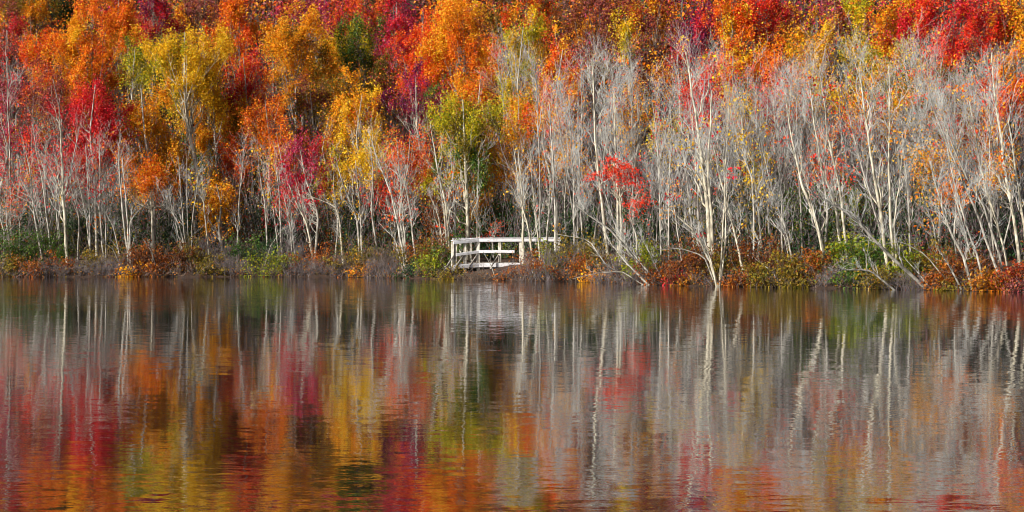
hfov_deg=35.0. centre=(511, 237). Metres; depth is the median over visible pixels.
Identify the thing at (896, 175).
sapling
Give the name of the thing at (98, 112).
maple tree
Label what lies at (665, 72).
autumn tree
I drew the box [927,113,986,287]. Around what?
bare tree
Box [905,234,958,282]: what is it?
leafy shrub
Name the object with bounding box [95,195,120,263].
bare tree
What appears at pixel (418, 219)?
autumn tree
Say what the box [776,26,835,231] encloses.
sapling
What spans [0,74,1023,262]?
undergrowth
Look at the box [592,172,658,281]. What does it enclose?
bare tree
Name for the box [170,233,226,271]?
leafy shrub
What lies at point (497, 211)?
shrub
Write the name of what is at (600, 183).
bare tree
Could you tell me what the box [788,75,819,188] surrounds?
sapling
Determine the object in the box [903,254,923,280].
bare tree
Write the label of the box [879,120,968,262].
autumn tree
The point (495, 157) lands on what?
sapling
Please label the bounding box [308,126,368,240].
maple tree
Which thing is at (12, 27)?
autumn tree
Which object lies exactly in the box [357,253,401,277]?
twiggy shrub
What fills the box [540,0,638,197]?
autumn tree
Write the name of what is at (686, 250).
bare tree
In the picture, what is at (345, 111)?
autumn tree
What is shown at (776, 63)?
autumn tree
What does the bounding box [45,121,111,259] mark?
maple tree
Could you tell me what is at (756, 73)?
maple tree
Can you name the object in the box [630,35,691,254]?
sapling
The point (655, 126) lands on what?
sapling
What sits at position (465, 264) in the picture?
footbridge
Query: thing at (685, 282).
leafy shrub
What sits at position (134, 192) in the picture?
sapling
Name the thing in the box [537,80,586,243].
sapling
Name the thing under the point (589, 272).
leafy shrub
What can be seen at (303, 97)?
maple tree
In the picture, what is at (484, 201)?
autumn tree
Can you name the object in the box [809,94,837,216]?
sapling
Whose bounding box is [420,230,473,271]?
leafy shrub
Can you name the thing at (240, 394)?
lake water
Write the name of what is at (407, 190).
bare tree
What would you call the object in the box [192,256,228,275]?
leafy shrub
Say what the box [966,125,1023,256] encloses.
autumn tree
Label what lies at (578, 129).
sapling
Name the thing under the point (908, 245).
bare tree
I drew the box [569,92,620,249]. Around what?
sapling
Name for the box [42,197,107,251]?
autumn tree
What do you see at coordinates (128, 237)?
bare tree
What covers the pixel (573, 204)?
bare tree
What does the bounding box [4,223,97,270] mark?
leafy shrub
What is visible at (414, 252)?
leafy shrub
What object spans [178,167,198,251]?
bare tree
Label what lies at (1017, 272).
leafy shrub
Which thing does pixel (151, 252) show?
bare tree
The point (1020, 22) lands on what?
autumn tree
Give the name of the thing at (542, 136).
autumn tree
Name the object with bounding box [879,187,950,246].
autumn tree
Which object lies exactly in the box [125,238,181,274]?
leafy shrub
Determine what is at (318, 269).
twiggy shrub
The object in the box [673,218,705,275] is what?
bare tree
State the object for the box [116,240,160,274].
leafy shrub
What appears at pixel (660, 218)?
bare tree
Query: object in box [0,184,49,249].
autumn tree
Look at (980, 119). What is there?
autumn tree
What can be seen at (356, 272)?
leafy shrub
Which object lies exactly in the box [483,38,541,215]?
sapling
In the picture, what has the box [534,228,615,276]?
leafy shrub
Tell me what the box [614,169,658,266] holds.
maple tree
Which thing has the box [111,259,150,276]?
leafy shrub
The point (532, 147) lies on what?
sapling
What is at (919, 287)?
twiggy shrub
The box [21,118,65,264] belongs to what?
bare tree
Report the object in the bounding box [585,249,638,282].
twiggy shrub
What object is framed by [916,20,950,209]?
sapling
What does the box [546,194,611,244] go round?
autumn tree
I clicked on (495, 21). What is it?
maple tree
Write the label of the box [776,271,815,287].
leafy shrub
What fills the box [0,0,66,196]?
autumn tree
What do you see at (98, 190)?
sapling
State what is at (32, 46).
autumn tree
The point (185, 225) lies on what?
autumn tree
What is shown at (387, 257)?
twiggy shrub
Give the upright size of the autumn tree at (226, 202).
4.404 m
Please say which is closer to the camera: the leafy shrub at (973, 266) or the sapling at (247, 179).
the leafy shrub at (973, 266)
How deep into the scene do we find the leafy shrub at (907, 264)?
53.34 m
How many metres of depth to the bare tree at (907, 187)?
55.14 m
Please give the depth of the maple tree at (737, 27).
74.03 m
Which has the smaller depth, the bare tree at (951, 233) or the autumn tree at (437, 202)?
the bare tree at (951, 233)
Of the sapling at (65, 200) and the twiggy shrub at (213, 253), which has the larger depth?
the sapling at (65, 200)
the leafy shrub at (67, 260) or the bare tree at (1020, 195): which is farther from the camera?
the leafy shrub at (67, 260)
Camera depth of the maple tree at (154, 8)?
93.69 m
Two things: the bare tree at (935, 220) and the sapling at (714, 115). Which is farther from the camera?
the sapling at (714, 115)
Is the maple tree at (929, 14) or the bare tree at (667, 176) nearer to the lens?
the bare tree at (667, 176)
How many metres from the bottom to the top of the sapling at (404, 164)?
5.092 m
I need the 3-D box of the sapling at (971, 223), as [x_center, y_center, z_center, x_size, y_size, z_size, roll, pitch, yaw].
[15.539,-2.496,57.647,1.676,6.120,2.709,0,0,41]
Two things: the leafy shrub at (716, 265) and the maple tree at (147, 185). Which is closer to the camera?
the leafy shrub at (716, 265)
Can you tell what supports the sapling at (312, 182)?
on the ground
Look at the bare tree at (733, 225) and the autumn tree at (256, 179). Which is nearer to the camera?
the bare tree at (733, 225)
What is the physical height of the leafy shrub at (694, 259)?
1.985 m
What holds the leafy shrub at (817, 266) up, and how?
on the ground
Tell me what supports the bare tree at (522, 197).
on the ground
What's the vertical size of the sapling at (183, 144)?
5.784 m
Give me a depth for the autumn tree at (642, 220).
66.42 m
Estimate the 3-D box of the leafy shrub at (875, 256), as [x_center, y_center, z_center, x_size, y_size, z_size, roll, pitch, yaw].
[11.966,0.801,54.432,2.895,1.739,2.200,0,0,0]
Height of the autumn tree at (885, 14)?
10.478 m
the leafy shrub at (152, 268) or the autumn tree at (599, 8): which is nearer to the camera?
the leafy shrub at (152, 268)
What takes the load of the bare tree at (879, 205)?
on the ground
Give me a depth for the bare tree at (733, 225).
55.93 m
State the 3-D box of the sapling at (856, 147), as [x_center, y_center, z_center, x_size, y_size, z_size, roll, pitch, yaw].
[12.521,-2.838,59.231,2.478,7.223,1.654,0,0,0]
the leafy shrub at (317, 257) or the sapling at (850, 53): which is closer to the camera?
the sapling at (850, 53)
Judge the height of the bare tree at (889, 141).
8.588 m
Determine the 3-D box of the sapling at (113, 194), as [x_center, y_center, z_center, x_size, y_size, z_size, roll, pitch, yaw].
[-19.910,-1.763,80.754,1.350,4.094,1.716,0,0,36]
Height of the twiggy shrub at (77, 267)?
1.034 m
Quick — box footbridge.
[445,238,560,272]
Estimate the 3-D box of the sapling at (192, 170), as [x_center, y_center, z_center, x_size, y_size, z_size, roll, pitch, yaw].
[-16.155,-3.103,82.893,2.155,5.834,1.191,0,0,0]
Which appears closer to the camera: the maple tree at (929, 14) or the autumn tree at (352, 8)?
the maple tree at (929, 14)
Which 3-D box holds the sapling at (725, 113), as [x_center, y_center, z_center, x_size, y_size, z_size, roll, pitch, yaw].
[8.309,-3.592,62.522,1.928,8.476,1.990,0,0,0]
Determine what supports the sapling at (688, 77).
on the ground
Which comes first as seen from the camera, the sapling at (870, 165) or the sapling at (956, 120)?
the sapling at (956, 120)
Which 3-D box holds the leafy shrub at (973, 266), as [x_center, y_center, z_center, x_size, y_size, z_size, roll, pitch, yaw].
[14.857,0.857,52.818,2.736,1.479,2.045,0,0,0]
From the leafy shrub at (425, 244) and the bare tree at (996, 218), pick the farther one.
the leafy shrub at (425, 244)
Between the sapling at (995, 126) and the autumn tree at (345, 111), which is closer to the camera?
the sapling at (995, 126)
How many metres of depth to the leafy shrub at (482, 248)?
70.28 m
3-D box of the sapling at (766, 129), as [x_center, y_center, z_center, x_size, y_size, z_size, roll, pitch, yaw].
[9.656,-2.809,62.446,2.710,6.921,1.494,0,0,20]
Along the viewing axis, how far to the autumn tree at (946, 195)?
54.56 m
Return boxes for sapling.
[0,158,25,229]
[7,150,33,233]
[20,139,51,246]
[35,137,65,214]
[47,158,82,242]
[55,120,74,243]
[87,143,112,216]
[90,152,117,212]
[97,173,114,244]
[98,172,126,237]
[106,159,119,237]
[124,168,142,233]
[163,123,194,207]
[180,121,212,216]
[181,178,194,240]
[227,145,259,230]
[239,137,252,217]
[275,151,310,246]
[291,173,315,243]
[295,145,312,242]
[307,133,323,243]
[307,159,323,237]
[328,161,352,239]
[349,120,368,231]
[351,175,370,219]
[374,134,396,241]
[376,141,395,248]
[391,139,420,236]
[398,164,417,231]
[474,105,516,205]
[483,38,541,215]
[493,17,536,230]
[495,70,543,171]
[502,35,560,238]
[511,79,546,201]
[530,50,592,243]
[530,98,574,262]
[531,84,587,260]
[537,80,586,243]
[542,72,596,239]
[550,56,603,252]
[555,22,594,200]
[564,128,593,247]
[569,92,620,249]
[573,98,602,204]
[582,65,642,235]
[585,27,634,243]
[591,96,635,242]
[592,68,632,251]
[593,55,641,238]
[595,35,636,233]
[597,42,662,242]
[606,72,652,238]
[612,16,666,253]
[613,68,654,241]
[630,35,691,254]
[635,105,674,248]
[636,72,680,253]
[662,65,709,237]
[666,79,702,245]
[666,94,700,249]
[667,76,728,250]
[668,22,714,231]
[668,58,711,236]
[674,69,710,206]
[676,100,714,234]
[686,38,745,244]
[705,36,751,225]
[707,67,752,242]
[709,83,765,231]
[711,119,745,252]
[721,35,772,249]
[734,77,792,245]
[735,64,795,256]
[737,84,780,208]
[752,98,788,235]
[758,82,803,247]
[764,53,802,248]
[766,46,829,209]
[775,76,816,244]
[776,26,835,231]
[778,56,826,257]
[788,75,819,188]
[790,40,832,205]
[793,85,839,232]
[808,117,849,198]
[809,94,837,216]
[814,62,886,240]
[823,59,886,236]
[826,10,895,228]
[848,115,891,236]
[853,40,909,220]
[853,101,904,238]
[856,84,897,235]
[861,56,906,223]
[865,53,910,221]
[885,38,929,225]
[890,8,947,227]
[890,78,945,226]
[894,31,941,207]
[894,68,948,215]
[899,35,965,247]
[903,30,961,237]
[906,56,960,243]
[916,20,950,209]
[921,67,966,250]
[922,79,976,243]
[929,62,980,248]
[943,63,1007,256]
[944,51,1000,243]
[957,42,1014,234]
[962,45,1020,256]
[967,79,1014,260]
[968,72,1011,221]
[977,42,1022,156]
[979,35,1023,199]
[981,37,1023,229]
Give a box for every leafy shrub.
[0,225,52,270]
[0,253,35,276]
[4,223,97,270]
[6,251,62,276]
[44,249,80,274]
[79,239,124,271]
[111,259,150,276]
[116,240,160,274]
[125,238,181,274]
[132,258,168,276]
[153,240,201,274]
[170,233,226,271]
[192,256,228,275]
[221,230,266,267]
[227,237,299,273]
[239,246,300,276]
[281,239,355,272]
[318,234,381,274]
[344,252,374,276]
[387,237,446,271]
[391,256,419,278]
[392,229,459,269]
[410,246,459,277]
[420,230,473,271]
[430,261,466,279]
[472,242,495,256]
[486,242,517,257]
[491,264,517,279]
[504,244,545,279]
[531,247,616,281]
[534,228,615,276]
[535,235,564,275]
[574,235,659,279]
[577,258,610,281]
[610,236,666,278]
[631,234,725,284]
[634,260,675,284]
[660,267,694,285]
[670,265,706,285]
[692,248,758,282]
[717,263,757,286]
[723,218,793,276]
[734,253,802,287]
[767,241,841,284]
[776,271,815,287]
[785,245,844,283]
[814,250,872,288]
[824,235,898,277]
[825,231,888,276]
[850,255,903,289]
[871,230,979,286]
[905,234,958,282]
[913,255,976,289]
[922,241,1005,278]
[933,271,975,290]
[962,265,1000,291]
[966,264,1023,291]
[985,258,1023,291]
[1000,275,1023,292]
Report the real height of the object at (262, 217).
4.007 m
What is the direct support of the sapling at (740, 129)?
on the ground
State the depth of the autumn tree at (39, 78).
83.91 m
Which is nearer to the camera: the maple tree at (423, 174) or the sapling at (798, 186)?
the sapling at (798, 186)
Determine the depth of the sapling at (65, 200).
78.65 m
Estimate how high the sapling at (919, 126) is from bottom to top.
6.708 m
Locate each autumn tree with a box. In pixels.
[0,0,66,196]
[0,9,30,199]
[0,35,69,230]
[0,60,37,215]
[0,74,45,240]
[0,150,41,246]
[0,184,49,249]
[7,4,63,215]
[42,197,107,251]
[103,22,173,231]
[124,8,253,238]
[134,120,208,250]
[141,173,226,248]
[168,0,243,188]
[168,50,260,239]
[181,109,224,233]
[184,166,253,255]
[203,123,271,243]
[226,124,302,240]
[227,75,309,234]
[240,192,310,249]
[247,115,310,249]
[250,169,312,254]
[262,0,355,174]
[292,14,360,227]
[293,89,352,240]
[293,134,369,256]
[305,55,390,234]
[317,65,402,248]
[320,0,394,77]
[324,3,400,190]
[327,196,399,248]
[328,112,409,254]
[332,172,428,254]
[358,26,412,217]
[390,188,450,245]
[396,68,518,259]
[404,137,461,247]
[417,180,463,251]
[454,160,512,253]
[460,93,529,234]
[469,27,532,242]
[473,95,542,244]
[475,85,552,244]
[482,0,565,231]
[492,0,566,191]
[505,53,576,245]
[508,177,570,247]
[522,17,608,242]
[534,95,599,244]
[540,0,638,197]
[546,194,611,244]
[558,28,625,206]
[587,180,685,244]
[589,16,724,190]
[599,4,653,198]
[611,0,697,191]
[636,31,706,234]
[678,30,763,200]
[692,183,765,248]
[713,132,794,255]
[744,63,820,237]
[746,160,830,254]
[750,5,854,196]
[750,13,814,215]
[758,61,836,195]
[761,0,829,171]
[789,99,861,257]
[794,46,882,198]
[804,168,885,256]
[808,0,880,168]
[822,0,897,184]
[822,62,923,236]
[848,0,928,171]
[851,15,934,196]
[860,35,985,234]
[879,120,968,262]
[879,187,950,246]
[910,95,1002,251]
[916,151,980,259]
[938,51,1005,227]
[962,103,1021,257]
[966,0,1023,249]
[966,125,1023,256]
[983,0,1023,189]
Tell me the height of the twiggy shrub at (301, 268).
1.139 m
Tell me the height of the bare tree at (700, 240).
7.475 m
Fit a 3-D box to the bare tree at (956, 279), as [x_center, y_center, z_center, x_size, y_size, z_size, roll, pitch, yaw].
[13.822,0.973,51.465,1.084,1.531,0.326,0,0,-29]
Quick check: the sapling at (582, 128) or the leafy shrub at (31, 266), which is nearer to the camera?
the leafy shrub at (31, 266)
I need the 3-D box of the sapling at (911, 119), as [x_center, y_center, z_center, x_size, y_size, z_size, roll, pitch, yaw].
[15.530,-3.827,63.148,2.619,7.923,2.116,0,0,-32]
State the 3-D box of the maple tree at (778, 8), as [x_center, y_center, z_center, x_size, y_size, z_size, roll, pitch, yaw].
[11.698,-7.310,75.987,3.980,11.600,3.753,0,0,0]
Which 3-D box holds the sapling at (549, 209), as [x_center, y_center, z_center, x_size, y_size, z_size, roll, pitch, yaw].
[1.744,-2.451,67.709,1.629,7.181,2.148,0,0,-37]
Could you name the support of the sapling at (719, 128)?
on the ground
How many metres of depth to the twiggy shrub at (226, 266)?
69.86 m
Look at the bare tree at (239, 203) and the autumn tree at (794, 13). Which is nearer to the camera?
the bare tree at (239, 203)
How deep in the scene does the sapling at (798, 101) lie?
61.81 m
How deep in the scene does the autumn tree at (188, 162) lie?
76.80 m
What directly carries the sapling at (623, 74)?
on the ground
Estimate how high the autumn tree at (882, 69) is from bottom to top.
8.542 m
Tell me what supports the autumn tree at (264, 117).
on the ground
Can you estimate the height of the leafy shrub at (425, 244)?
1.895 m
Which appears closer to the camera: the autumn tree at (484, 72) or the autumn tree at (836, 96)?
the autumn tree at (836, 96)
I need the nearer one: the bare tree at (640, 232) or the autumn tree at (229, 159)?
the bare tree at (640, 232)
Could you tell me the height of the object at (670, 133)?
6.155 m
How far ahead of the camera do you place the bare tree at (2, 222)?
71.18 m
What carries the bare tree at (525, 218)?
on the ground
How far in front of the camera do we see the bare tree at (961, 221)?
53.01 m
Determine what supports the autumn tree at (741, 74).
on the ground
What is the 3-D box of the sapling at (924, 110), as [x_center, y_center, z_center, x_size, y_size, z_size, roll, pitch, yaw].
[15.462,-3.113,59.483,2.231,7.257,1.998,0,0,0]
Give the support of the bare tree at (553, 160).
on the ground
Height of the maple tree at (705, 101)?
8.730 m
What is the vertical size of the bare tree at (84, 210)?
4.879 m
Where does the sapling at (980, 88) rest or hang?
on the ground
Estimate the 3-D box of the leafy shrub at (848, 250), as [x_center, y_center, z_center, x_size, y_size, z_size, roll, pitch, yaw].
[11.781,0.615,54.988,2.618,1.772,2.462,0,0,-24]
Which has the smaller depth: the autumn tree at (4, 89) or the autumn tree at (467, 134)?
the autumn tree at (467, 134)
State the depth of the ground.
97.24 m
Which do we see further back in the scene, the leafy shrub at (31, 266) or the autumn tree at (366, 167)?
the autumn tree at (366, 167)
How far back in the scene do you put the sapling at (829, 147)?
66.50 m
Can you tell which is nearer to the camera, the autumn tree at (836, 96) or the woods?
the autumn tree at (836, 96)
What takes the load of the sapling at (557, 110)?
on the ground
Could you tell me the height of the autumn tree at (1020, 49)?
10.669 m
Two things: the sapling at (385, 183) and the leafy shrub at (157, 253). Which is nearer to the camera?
the leafy shrub at (157, 253)
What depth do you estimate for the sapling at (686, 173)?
61.80 m
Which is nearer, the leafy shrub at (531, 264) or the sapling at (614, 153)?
the leafy shrub at (531, 264)
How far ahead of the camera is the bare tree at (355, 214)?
70.92 m
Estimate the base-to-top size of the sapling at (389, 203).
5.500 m
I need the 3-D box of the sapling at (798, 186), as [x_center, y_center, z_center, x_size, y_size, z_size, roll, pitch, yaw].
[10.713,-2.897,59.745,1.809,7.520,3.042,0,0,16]
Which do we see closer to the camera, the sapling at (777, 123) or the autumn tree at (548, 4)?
the sapling at (777, 123)
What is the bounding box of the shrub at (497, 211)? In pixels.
[449,176,531,256]
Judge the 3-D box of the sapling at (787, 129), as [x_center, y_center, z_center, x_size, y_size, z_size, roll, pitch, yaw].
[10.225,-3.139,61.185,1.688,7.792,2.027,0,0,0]
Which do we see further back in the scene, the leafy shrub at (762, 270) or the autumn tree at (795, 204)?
the autumn tree at (795, 204)
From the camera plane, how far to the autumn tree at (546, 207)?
70.26 m
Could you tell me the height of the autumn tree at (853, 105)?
7.209 m
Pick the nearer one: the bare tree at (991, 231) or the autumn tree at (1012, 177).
the bare tree at (991, 231)
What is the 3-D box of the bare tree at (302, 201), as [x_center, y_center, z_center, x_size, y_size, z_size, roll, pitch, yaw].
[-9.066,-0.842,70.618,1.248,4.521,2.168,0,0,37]
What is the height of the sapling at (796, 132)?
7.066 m
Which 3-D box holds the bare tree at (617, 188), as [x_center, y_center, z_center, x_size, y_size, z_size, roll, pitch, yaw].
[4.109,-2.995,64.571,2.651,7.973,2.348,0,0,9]
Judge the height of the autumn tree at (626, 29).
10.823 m
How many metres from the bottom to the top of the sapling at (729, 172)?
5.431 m
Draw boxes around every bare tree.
[0,30,26,242]
[0,176,9,266]
[3,203,31,267]
[18,172,49,265]
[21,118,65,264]
[31,85,79,262]
[37,108,98,267]
[66,161,94,259]
[77,134,105,266]
[82,120,117,263]
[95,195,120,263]
[101,119,148,269]
[143,239,157,274]
[151,141,208,270]
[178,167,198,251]
[183,157,216,263]
[225,122,258,255]
[242,139,278,263]
[251,143,294,257]
[278,181,299,255]
[280,168,320,266]
[295,181,343,264]
[329,143,374,262]
[347,109,410,275]
[361,135,413,259]
[378,143,421,263]
[383,142,425,261]
[411,117,471,265]
[435,139,460,262]
[464,143,492,261]
[492,134,554,276]
[503,130,536,263]
[515,135,549,267]
[524,72,572,257]
[550,213,614,278]
[551,95,595,251]
[565,34,621,268]
[571,187,655,284]
[574,257,643,284]
[591,66,638,256]
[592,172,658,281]
[637,224,662,279]
[638,124,683,269]
[642,123,685,266]
[653,232,714,283]
[658,70,753,286]
[659,159,681,260]
[668,23,737,270]
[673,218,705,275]
[696,120,746,282]
[703,82,777,257]
[741,139,779,259]
[755,149,795,263]
[759,77,793,250]
[771,57,838,277]
[787,74,859,272]
[793,28,860,268]
[802,172,929,289]
[839,34,900,281]
[847,28,927,285]
[864,243,868,285]
[868,222,945,278]
[881,102,921,272]
[891,179,942,251]
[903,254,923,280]
[906,56,1000,282]
[922,81,1004,277]
[922,145,973,289]
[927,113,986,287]
[938,247,962,289]
[939,160,974,268]
[954,33,1023,272]
[955,90,1014,268]
[999,96,1023,233]
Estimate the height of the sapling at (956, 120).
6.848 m
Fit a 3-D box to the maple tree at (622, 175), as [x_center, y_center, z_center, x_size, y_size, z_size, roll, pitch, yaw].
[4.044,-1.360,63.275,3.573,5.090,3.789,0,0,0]
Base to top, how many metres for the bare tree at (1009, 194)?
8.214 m
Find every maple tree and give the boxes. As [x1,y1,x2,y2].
[0,103,91,262]
[18,61,89,241]
[24,51,145,255]
[25,0,86,178]
[26,0,149,228]
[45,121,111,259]
[68,0,151,213]
[105,137,189,262]
[108,65,203,253]
[131,0,196,119]
[192,0,281,206]
[212,38,286,235]
[228,0,342,230]
[265,102,339,256]
[272,59,342,236]
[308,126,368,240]
[357,50,464,243]
[359,117,441,258]
[362,0,423,202]
[364,0,464,197]
[404,0,508,220]
[441,42,509,175]
[475,0,527,189]
[476,216,518,258]
[577,144,650,264]
[598,61,664,243]
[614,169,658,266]
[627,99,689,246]
[659,0,730,195]
[660,35,740,231]
[681,73,780,218]
[689,0,768,193]
[724,0,803,145]
[730,17,802,220]
[871,0,946,182]
[883,0,1012,208]
[909,40,977,189]
[946,0,1019,103]
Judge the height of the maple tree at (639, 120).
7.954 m
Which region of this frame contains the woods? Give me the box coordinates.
[0,0,1023,180]
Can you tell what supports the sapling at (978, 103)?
on the ground
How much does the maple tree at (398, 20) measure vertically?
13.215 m
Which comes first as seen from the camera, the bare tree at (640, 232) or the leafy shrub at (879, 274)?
the leafy shrub at (879, 274)
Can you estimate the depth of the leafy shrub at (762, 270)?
54.82 m
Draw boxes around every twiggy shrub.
[38,259,69,276]
[62,255,112,275]
[90,254,136,276]
[193,227,252,268]
[209,250,256,276]
[251,229,326,272]
[278,255,318,276]
[306,251,365,276]
[357,242,413,275]
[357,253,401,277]
[454,269,493,279]
[506,234,607,281]
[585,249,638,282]
[611,262,653,283]
[807,262,844,286]
[878,271,930,289]
[902,280,936,289]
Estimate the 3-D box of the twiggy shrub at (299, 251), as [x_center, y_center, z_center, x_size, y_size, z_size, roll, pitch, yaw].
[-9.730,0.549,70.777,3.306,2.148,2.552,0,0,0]
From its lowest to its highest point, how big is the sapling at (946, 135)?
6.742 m
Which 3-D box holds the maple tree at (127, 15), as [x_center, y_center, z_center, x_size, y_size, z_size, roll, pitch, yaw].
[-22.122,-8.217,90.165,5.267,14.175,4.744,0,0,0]
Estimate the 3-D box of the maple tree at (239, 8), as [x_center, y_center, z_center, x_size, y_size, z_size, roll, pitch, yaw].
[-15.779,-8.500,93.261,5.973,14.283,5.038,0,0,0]
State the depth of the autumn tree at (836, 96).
64.10 m
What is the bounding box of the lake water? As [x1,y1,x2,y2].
[0,276,1023,511]
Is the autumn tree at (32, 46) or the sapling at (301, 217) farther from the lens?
the autumn tree at (32, 46)
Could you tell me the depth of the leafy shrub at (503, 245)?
69.48 m
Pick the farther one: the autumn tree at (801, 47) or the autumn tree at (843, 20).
the autumn tree at (843, 20)
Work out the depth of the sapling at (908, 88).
64.10 m
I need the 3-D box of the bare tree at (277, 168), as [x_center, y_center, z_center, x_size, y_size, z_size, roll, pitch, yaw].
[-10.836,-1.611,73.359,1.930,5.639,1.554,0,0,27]
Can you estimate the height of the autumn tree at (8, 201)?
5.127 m
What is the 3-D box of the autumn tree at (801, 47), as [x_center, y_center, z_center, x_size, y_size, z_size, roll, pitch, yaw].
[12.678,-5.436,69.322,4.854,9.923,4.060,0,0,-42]
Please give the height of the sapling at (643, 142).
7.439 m
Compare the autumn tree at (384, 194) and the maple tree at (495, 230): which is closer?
the maple tree at (495, 230)
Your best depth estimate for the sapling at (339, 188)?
77.85 m
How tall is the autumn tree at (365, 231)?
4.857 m
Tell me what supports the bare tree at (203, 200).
on the ground
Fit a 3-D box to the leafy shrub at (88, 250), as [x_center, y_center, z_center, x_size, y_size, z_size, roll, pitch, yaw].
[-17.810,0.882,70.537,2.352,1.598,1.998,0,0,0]
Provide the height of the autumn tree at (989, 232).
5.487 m
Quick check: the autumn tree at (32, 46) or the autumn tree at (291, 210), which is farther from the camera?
the autumn tree at (32, 46)
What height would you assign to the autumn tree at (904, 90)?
8.015 m
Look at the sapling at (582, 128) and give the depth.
73.28 m
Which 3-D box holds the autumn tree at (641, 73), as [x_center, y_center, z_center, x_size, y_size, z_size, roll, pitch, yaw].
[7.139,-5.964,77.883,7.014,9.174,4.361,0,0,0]
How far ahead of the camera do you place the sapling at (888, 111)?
64.22 m
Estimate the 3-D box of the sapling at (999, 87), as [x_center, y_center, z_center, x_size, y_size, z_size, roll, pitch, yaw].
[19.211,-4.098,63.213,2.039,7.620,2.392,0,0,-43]
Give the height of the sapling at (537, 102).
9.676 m
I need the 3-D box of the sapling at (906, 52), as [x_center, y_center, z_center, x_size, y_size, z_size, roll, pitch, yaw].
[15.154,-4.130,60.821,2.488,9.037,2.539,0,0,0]
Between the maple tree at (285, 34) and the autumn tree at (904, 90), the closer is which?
the autumn tree at (904, 90)
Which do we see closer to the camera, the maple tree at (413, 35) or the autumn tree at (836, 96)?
the autumn tree at (836, 96)
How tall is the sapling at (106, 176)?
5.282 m
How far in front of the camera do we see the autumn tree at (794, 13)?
78.03 m
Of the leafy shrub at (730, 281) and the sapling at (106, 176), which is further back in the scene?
the sapling at (106, 176)
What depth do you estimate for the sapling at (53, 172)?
81.36 m
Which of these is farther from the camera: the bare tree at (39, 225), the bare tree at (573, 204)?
the bare tree at (39, 225)
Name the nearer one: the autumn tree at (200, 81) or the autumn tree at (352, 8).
the autumn tree at (200, 81)
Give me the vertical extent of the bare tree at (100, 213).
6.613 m
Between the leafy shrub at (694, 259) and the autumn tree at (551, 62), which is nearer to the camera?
the leafy shrub at (694, 259)
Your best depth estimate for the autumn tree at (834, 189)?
59.49 m
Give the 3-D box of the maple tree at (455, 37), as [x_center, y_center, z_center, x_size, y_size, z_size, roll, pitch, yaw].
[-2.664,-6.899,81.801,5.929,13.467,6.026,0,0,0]
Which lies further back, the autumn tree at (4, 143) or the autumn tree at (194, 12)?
the autumn tree at (194, 12)
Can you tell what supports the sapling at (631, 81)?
on the ground
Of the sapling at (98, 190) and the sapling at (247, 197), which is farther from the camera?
the sapling at (247, 197)
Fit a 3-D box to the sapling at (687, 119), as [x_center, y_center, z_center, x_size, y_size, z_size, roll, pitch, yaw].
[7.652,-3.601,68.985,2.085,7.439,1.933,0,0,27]
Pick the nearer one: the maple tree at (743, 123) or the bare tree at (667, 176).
the bare tree at (667, 176)
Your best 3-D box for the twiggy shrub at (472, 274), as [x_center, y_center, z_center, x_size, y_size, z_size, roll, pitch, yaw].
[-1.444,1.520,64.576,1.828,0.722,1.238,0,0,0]
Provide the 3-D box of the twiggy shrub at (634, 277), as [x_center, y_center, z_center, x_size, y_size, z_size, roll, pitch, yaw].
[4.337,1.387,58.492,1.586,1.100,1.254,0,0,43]
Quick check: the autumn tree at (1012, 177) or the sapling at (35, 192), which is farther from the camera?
the sapling at (35, 192)
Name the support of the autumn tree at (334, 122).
on the ground
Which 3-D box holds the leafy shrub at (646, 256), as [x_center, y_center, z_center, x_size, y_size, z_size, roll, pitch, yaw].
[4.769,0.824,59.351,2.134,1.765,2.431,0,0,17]
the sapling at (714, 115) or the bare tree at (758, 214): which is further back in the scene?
the sapling at (714, 115)
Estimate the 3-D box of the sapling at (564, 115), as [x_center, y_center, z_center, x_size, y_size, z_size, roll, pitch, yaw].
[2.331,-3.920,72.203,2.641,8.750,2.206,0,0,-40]
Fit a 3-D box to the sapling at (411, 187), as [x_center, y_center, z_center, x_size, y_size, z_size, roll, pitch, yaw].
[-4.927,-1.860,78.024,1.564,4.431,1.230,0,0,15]
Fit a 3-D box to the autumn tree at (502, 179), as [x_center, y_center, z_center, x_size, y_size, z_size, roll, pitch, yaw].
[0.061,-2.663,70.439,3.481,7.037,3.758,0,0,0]
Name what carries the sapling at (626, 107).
on the ground
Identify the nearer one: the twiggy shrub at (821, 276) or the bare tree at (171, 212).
the twiggy shrub at (821, 276)
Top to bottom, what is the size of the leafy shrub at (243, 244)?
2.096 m
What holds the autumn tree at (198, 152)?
on the ground
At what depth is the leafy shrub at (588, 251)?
61.67 m
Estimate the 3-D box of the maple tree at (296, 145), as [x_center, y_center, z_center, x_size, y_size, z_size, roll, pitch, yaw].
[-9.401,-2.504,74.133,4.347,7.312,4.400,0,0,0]
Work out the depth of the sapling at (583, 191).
69.13 m
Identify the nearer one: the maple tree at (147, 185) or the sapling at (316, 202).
the maple tree at (147, 185)
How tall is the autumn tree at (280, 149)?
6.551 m
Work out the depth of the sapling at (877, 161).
60.45 m
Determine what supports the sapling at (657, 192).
on the ground
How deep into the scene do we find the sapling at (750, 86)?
63.36 m
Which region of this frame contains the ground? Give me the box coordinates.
[0,0,1023,291]
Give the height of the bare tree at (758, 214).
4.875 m
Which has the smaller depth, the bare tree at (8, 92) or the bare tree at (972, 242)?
the bare tree at (972, 242)
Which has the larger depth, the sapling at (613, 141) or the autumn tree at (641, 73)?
the autumn tree at (641, 73)
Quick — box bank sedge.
[0,247,1023,291]
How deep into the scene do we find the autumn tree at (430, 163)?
71.68 m
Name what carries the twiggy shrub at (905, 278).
on the ground
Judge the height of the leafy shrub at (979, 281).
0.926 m
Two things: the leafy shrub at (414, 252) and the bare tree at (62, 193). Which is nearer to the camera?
the leafy shrub at (414, 252)

